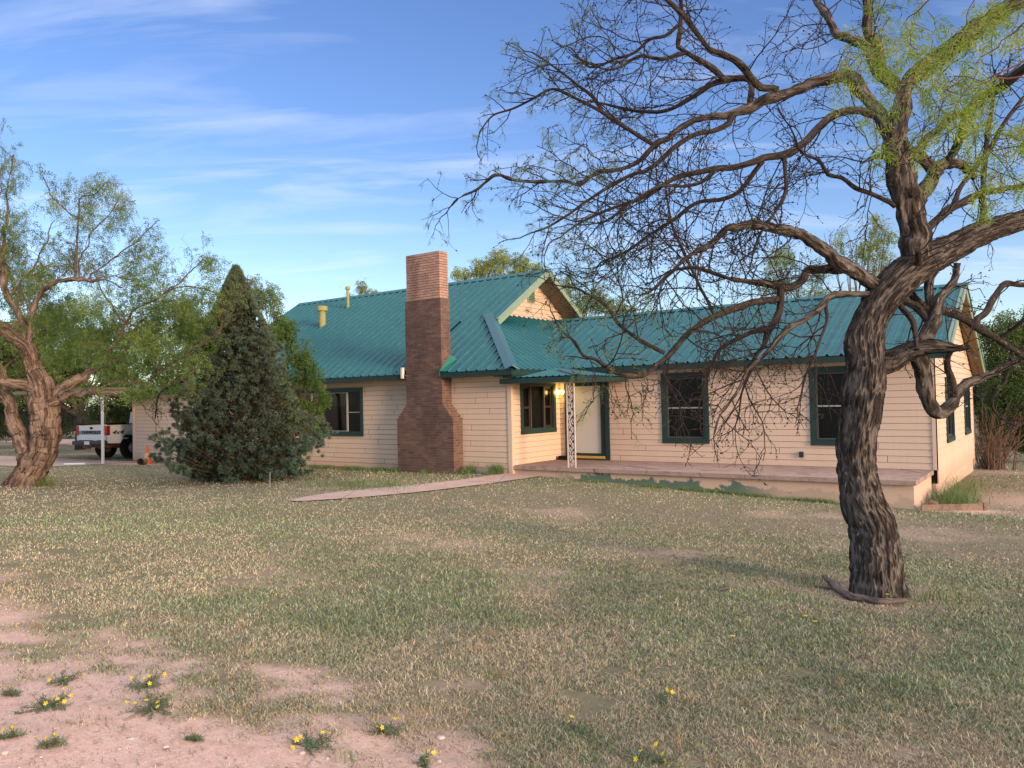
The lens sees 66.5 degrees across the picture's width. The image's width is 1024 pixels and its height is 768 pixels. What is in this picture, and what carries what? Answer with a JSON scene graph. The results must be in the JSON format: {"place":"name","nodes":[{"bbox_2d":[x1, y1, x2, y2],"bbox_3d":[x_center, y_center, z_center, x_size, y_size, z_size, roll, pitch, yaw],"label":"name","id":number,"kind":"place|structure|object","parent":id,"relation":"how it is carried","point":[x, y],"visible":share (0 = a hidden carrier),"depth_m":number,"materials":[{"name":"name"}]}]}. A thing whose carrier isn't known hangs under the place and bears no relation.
{"place":"outdoors","nodes":[
{"label":"outdoors","id":0,"kind":"place"},
{"bbox_2d":[0,437,96,444],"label":"dirt lane","id":1,"kind":"structure","parent":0,"point":[65,441],"depth_m":59.97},
{"bbox_2d":[0,456,136,465],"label":"driveway","id":2,"kind":"structure","parent":0,"point":[8,460],"depth_m":31.80,"materials":[{"name":"concrete"}]},
{"bbox_2d":[291,473,536,500],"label":"walk path","id":3,"kind":"structure","parent":0,"point":[437,485],"depth_m":17.17,"materials":[{"name":"concrete"}]},
{"bbox_2d":[1,463,992,767],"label":"tall grass","id":4,"kind":"structure","parent":0,"point":[959,495],"depth_m":16.45,"materials":[{"name":"green plant"}]},
{"bbox_2d":[0,434,1023,767],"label":"lawn grass","id":5,"kind":"structure","parent":0,"point":[552,742],"depth_m":5.98,"materials":[{"name":"green plant"}]},
{"bbox_2d":[0,401,1023,767],"bbox_3d":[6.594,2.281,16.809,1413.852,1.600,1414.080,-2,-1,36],"label":"ground","id":6,"kind":"structure","parent":0,"point":[214,753],"depth_m":6.88,"materials":[{"name":"soil"}]},
{"bbox_2d":[0,685,24,696],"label":"flowering weed","id":7,"kind":"object","parent":6,"relation":"on","point":[11,692],"visible":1,"depth_m":4.55,"materials":[{"name":"green plant"}]},
{"bbox_2d":[0,725,26,739],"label":"flowering weed","id":8,"kind":"object","parent":6,"relation":"on","point":[12,733],"visible":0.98,"depth_m":3.91,"materials":[{"name":"green plant"}]},
{"bbox_2d":[0,400,28,441],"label":"brush","id":9,"kind":"object","parent":6,"relation":"on","point":[2,420],"visible":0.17,"depth_m":47.84,"materials":[{"name":"green plant"}]},
{"bbox_2d":[13,686,75,714],"bbox_3d":[-2.595,1.770,4.385,0.303,0.133,0.310,-1,-1,2],"label":"flowering weed","id":10,"kind":"object","parent":6,"relation":"on","point":[45,704],"visible":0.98,"depth_m":4.35,"materials":[{"name":"green plant"}]},
{"bbox_2d":[32,732,68,749],"bbox_3d":[-2.250,1.746,3.822,0.141,0.101,0.148,-2,-1,24],"label":"flowering weed","id":11,"kind":"object","parent":6,"relation":"on","point":[52,741],"visible":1,"depth_m":3.81,"materials":[{"name":"green plant"}]},
{"bbox_2d":[4,404,98,437],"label":"distant tree","id":12,"kind":"object","parent":6,"relation":"on","point":[65,428],"visible":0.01,"depth_m":65.70,"materials":[{"name":"green plant"}]},
{"bbox_2d":[19,396,93,434],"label":"brush","id":13,"kind":"object","parent":6,"relation":"on","point":[66,419],"visible":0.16,"depth_m":51.66,"materials":[{"name":"green plant"}]},
{"bbox_2d":[0,303,128,449],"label":"mesquite tree","id":14,"kind":"object","parent":6,"relation":"on","point":[9,352],"visible":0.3,"depth_m":43.48,"materials":[{"name":"green plant"}]},
{"bbox_2d":[44,665,85,686],"bbox_3d":[-2.762,1.815,4.830,0.226,0.099,0.254,-2,-1,12],"label":"flowering weed","id":15,"kind":"object","parent":6,"relation":"on","point":[65,681],"visible":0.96,"depth_m":4.81,"materials":[{"name":"green plant"}]},
{"bbox_2d":[64,463,85,465],"bbox_3d":[-15.948,2.931,28.501,0.760,0.088,0.088,-1,-1,0],"label":"pipe","id":16,"kind":"object","parent":6,"relation":"on","point":[70,464],"visible":1,"depth_m":28.47,"materials":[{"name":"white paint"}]},
{"bbox_2d":[67,403,129,433],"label":"distant tree","id":17,"kind":"object","parent":6,"relation":"on","point":[98,421],"visible":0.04,"depth_m":69.63,"materials":[{"name":"green plant"}]},
{"bbox_2d":[12,387,190,463],"bbox_3d":[-15.673,1.749,36.282,8.175,2.990,10.747,-2,-1,36],"label":"carport","id":18,"kind":"object","parent":6,"relation":"on","point":[115,389],"visible":0.25,"depth_m":29.91,"materials":[{"name":"white paint"}]},
{"bbox_2d":[72,412,132,457],"bbox_3d":[-16.898,2.279,35.925,1.980,2.052,6.105,-2,-1,26],"label":"pickup truck","id":19,"kind":"object","parent":6,"relation":"on","point":[118,435],"visible":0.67,"depth_m":33.77,"materials":[{"name":"white paint"}]},
{"bbox_2d":[83,377,165,423],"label":"brush","id":20,"kind":"object","parent":6,"relation":"on","point":[116,413],"visible":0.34,"depth_m":49.40,"materials":[{"name":"green plant"}]},
{"bbox_2d":[0,118,262,486],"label":"mesquite tree","id":21,"kind":"object","parent":6,"relation":"on","point":[36,446],"visible":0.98,"depth_m":18.92,"materials":[{"name":"green plant"}]},
{"bbox_2d":[137,458,147,464],"bbox_3d":[-13.657,2.862,28.863,0.259,0.259,0.320,-1,-1,1],"label":"log round","id":22,"kind":"object","parent":6,"relation":"on","point":[142,461],"visible":1,"depth_m":28.89,"materials":[{"name":"brown wood"}]},
{"bbox_2d":[122,671,166,692],"bbox_3d":[-2.203,1.789,4.671,0.260,0.101,0.231,0,-2,-44],"label":"flowering weed","id":23,"kind":"object","parent":6,"relation":"on","point":[151,680],"visible":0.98,"depth_m":4.67,"materials":[{"name":"green plant"}]},
{"bbox_2d":[75,303,215,386],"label":"mesquite tree","id":24,"kind":"object","parent":6,"relation":"on","point":[90,348],"visible":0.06,"depth_m":41.62,"materials":[{"name":"green plant"}]},
{"bbox_2d":[120,687,172,720],"bbox_3d":[-2.006,1.764,4.299,0.309,0.133,0.302,-1,-1,-18],"label":"flowering weed","id":25,"kind":"object","parent":6,"relation":"on","point":[151,705],"visible":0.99,"depth_m":4.31,"materials":[{"name":"green plant"}]},
{"bbox_2d":[144,445,154,463],"bbox_3d":[-13.832,2.668,29.628,0.380,0.730,0.380,-2,-1,36],"label":"traffic cone","id":26,"kind":"object","parent":6,"relation":"on","point":[147,451],"visible":0.71,"depth_m":29.56,"materials":[{"name":"orange plastic"}]},
{"bbox_2d":[181,730,205,741],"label":"flowering weed","id":27,"kind":"object","parent":6,"relation":"on","point":[194,737],"visible":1,"depth_m":3.92,"materials":[{"name":"green plant"}]},
{"bbox_2d":[147,264,337,483],"bbox_3d":[-6.807,-0.057,20.401,4.434,6.272,5.149,-2,-1,36],"label":"juniper","id":28,"kind":"object","parent":6,"relation":"on","point":[222,448],"visible":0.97,"depth_m":19.81,"materials":[{"name":"green plant"}]},
{"bbox_2d":[246,273,287,420],"bbox_3d":[-7.902,-0.356,24.953,1.597,6.405,1.000,-1,-1,2],"label":"mesquite tree","id":29,"kind":"object","parent":6,"relation":"on","point":[263,296],"visible":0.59,"depth_m":24.91,"materials":[{"name":"green plant"}]},
{"bbox_2d":[268,316,332,474],"bbox_3d":[-6.140,0.367,22.509,1.978,4.689,1.150,-1,-1,-5],"label":"mesquite tree","id":30,"kind":"object","parent":6,"relation":"on","point":[303,369],"visible":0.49,"depth_m":22.41,"materials":[{"name":"green plant"}]},
{"bbox_2d":[286,727,337,757],"bbox_3d":[-0.982,1.778,3.874,0.253,0.111,0.285,-1,-1,-30],"label":"flowering weed","id":31,"kind":"object","parent":6,"relation":"on","point":[309,745],"visible":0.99,"depth_m":3.88,"materials":[{"name":"green plant"}]},
{"bbox_2d":[345,278,378,296],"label":"mesquite tree","id":32,"kind":"object","parent":6,"relation":"on","point":[362,287],"visible":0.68,"depth_m":45.92,"materials":[{"name":"green plant"}]},
{"bbox_2d":[361,717,409,737],"bbox_3d":[-0.635,1.780,4.040,0.241,0.094,0.214,-2,-1,29],"label":"flowering weed","id":33,"kind":"object","parent":6,"relation":"on","point":[386,730],"visible":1,"depth_m":4.03,"materials":[{"name":"green plant"}]},
{"bbox_2d":[413,748,436,767],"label":"flowering weed","id":34,"kind":"object","parent":6,"relation":"on","point":[423,762],"visible":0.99,"depth_m":3.69,"materials":[{"name":"green plant"}]},
{"bbox_2d":[448,245,548,281],"bbox_3d":[-0.579,-1.652,35.913,4.449,9.501,2.507,-2,-1,21],"label":"mesquite tree","id":35,"kind":"object","parent":6,"relation":"on","point":[489,264],"visible":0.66,"depth_m":35.80,"materials":[{"name":"green plant"}]},
{"bbox_2d":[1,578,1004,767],"bbox_3d":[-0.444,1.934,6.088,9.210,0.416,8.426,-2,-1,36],"label":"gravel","id":36,"kind":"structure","parent":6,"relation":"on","point":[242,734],"depth_m":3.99,"materials":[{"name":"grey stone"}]},
{"bbox_2d":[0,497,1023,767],"bbox_3d":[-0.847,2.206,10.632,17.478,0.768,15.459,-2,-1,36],"label":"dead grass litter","id":37,"kind":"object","parent":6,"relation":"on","point":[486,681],"visible":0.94,"depth_m":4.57,"materials":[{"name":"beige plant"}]},
{"bbox_2d":[131,251,986,509],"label":"house","id":38,"kind":"structure","parent":6,"relation":"on","point":[429,368],"depth_m":22.05,"materials":[{"name":"paint"}]},
{"bbox_2d":[295,384,372,435],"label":"window","id":39,"kind":"structure","parent":38,"relation":"in","point":[345,415],"depth_m":26.37,"materials":[{"name":"green paint"}]},
{"bbox_2d":[520,383,556,434],"bbox_3d":[0.513,0.667,22.466,0.668,1.490,1.800,-2,-1,36],"label":"window","id":40,"kind":"structure","parent":38,"relation":"in","point":[528,391],"depth_m":22.75,"materials":[{"name":"green paint"}]},
{"bbox_2d":[557,455,571,459],"bbox_3d":[1.540,2.157,22.852,0.389,0.116,0.185,-2,-1,36],"label":"boot scraper","id":41,"kind":"object","parent":38,"relation":"on","point":[562,457],"visible":0.77,"depth_m":22.81,"materials":[{"name":"black metal"}]},
{"bbox_2d":[660,371,709,443],"bbox_3d":[4.781,0.640,21.149,1.340,1.900,0.568,-2,-1,36],"label":"window","id":42,"kind":"structure","parent":38,"relation":"in","point":[696,437],"depth_m":21.05,"materials":[{"name":"black glass"}]},
{"bbox_2d":[809,366,844,445],"bbox_3d":[8.003,0.522,18.841,1.450,1.900,0.568,-2,-1,36],"label":"window","id":43,"kind":"structure","parent":38,"relation":"in","point":[825,431],"depth_m":18.96,"materials":[{"name":"black glass"}]},
{"bbox_2d":[944,377,955,442],"bbox_3d":[10.857,0.631,19.445,0.138,1.600,1.440,-2,-1,36],"label":"window","id":44,"kind":"structure","parent":38,"relation":"in","point":[950,420],"depth_m":19.89,"materials":[{"name":"green paint"}]},
{"bbox_2d":[963,378,971,434],"bbox_3d":[13.146,0.647,22.639,0.138,1.600,1.420,-2,-1,36],"label":"window","id":45,"kind":"structure","parent":38,"relation":"in","point":[967,408],"depth_m":23.08,"materials":[{"name":"green paint"}]},
{"bbox_2d":[569,715,592,738],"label":"flowering weed","id":46,"kind":"object","parent":6,"relation":"on","point":[578,728],"visible":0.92,"depth_m":4.03,"materials":[{"name":"green plant"}]},
{"bbox_2d":[557,274,645,316],"bbox_3d":[3.938,-1.002,33.983,4.928,7.872,1.472,-1,-1,0],"label":"mesquite tree","id":47,"kind":"object","parent":6,"relation":"on","point":[613,308],"visible":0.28,"depth_m":33.92,"materials":[{"name":"green plant"}]},
{"bbox_2d":[620,741,679,767],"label":"flowering weed","id":48,"kind":"object","parent":6,"relation":"on","point":[662,758],"visible":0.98,"depth_m":3.70,"materials":[{"name":"green plant"}]},
{"bbox_2d":[653,688,673,703],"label":"flowering weed","id":49,"kind":"object","parent":6,"relation":"on","point":[662,697],"visible":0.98,"depth_m":4.54,"materials":[{"name":"green plant"}]},
{"bbox_2d":[420,0,1023,597],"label":"mesquite tree","id":50,"kind":"object","parent":6,"relation":"on","point":[876,558],"visible":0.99,"depth_m":7.48,"materials":[{"name":"brown plant"}]},
{"bbox_2d":[717,584,736,590],"bbox_3d":[2.125,2.002,7.668,0.312,0.039,0.054,0,-2,-41],"label":"stick","id":51,"kind":"object","parent":6,"relation":"on","point":[727,587],"visible":0.92,"depth_m":7.62,"materials":[{"name":"brown wood"}]},
{"bbox_2d":[730,245,857,301],"bbox_3d":[12.311,-1.653,33.936,5.349,8.994,2.388,-2,-1,15],"label":"mesquite tree","id":52,"kind":"object","parent":6,"relation":"on","point":[783,262],"visible":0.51,"depth_m":33.98,"materials":[{"name":"green plant"}]},
{"bbox_2d":[815,585,832,589],"bbox_3d":[3.139,2.026,7.748,0.271,0.033,0.035,-2,-2,42],"label":"stick","id":53,"kind":"object","parent":6,"relation":"on","point":[826,587],"visible":0.51,"depth_m":7.76,"materials":[{"name":"brown wood"}]},
{"bbox_2d":[824,212,899,290],"bbox_3d":[14.511,-2.092,32.068,2.983,9.868,1.907,-2,-1,19],"label":"mesquite tree","id":54,"kind":"object","parent":6,"relation":"on","point":[870,245],"visible":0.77,"depth_m":31.93,"materials":[{"name":"green plant"}]},
{"bbox_2d":[822,574,907,603],"bbox_3d":[3.254,1.975,7.472,0.348,0.113,0.926,-1,-1,-28],"label":"fallen branch","id":55,"kind":"object","parent":6,"relation":"on","point":[846,594],"visible":0.99,"depth_m":7.22,"materials":[{"name":"wood"}]},
{"bbox_2d":[928,500,937,504],"bbox_3d":[8.686,2.474,16.098,0.158,0.169,0.219,-1,-1,-28],"label":"stone","id":56,"kind":"object","parent":6,"relation":"on","point":[931,502],"visible":0.52,"depth_m":16.07,"materials":[{"name":"beige stone"}]},
{"bbox_2d":[921,502,987,510],"bbox_3d":[8.752,2.454,15.469,1.301,0.181,0.098,-1,-1,0],"label":"timber edging","id":57,"kind":"object","parent":6,"relation":"on","point":[950,507],"visible":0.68,"depth_m":15.44,"materials":[{"name":"brown wood"}]},
{"bbox_2d":[958,376,1009,425],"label":"distant tree","id":58,"kind":"object","parent":6,"relation":"on","point":[976,387],"visible":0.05,"depth_m":59.13,"materials":[{"name":"green plant"}]},
{"bbox_2d":[973,377,1023,461],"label":"evergreen shrub","id":59,"kind":"object","parent":6,"relation":"on","point":[1001,400],"visible":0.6,"depth_m":27.29,"materials":[{"name":"green plant"}]},
{"bbox_2d":[973,394,1023,469],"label":"leggy bush","id":60,"kind":"object","parent":6,"relation":"on","point":[989,461],"visible":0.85,"depth_m":24.53,"materials":[{"name":"brown plant"}]},
{"bbox_2d":[974,304,1023,456],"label":"mesquite tree","id":61,"kind":"object","parent":6,"relation":"on","point":[1000,354],"visible":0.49,"depth_m":29.83,"materials":[{"name":"green plant"}]},
{"bbox_2d":[0,0,1023,410],"label":"sky","id":62,"kind":"structure","parent":0,"point":[301,138],"materials":[{"name":"blue"}]}
]}

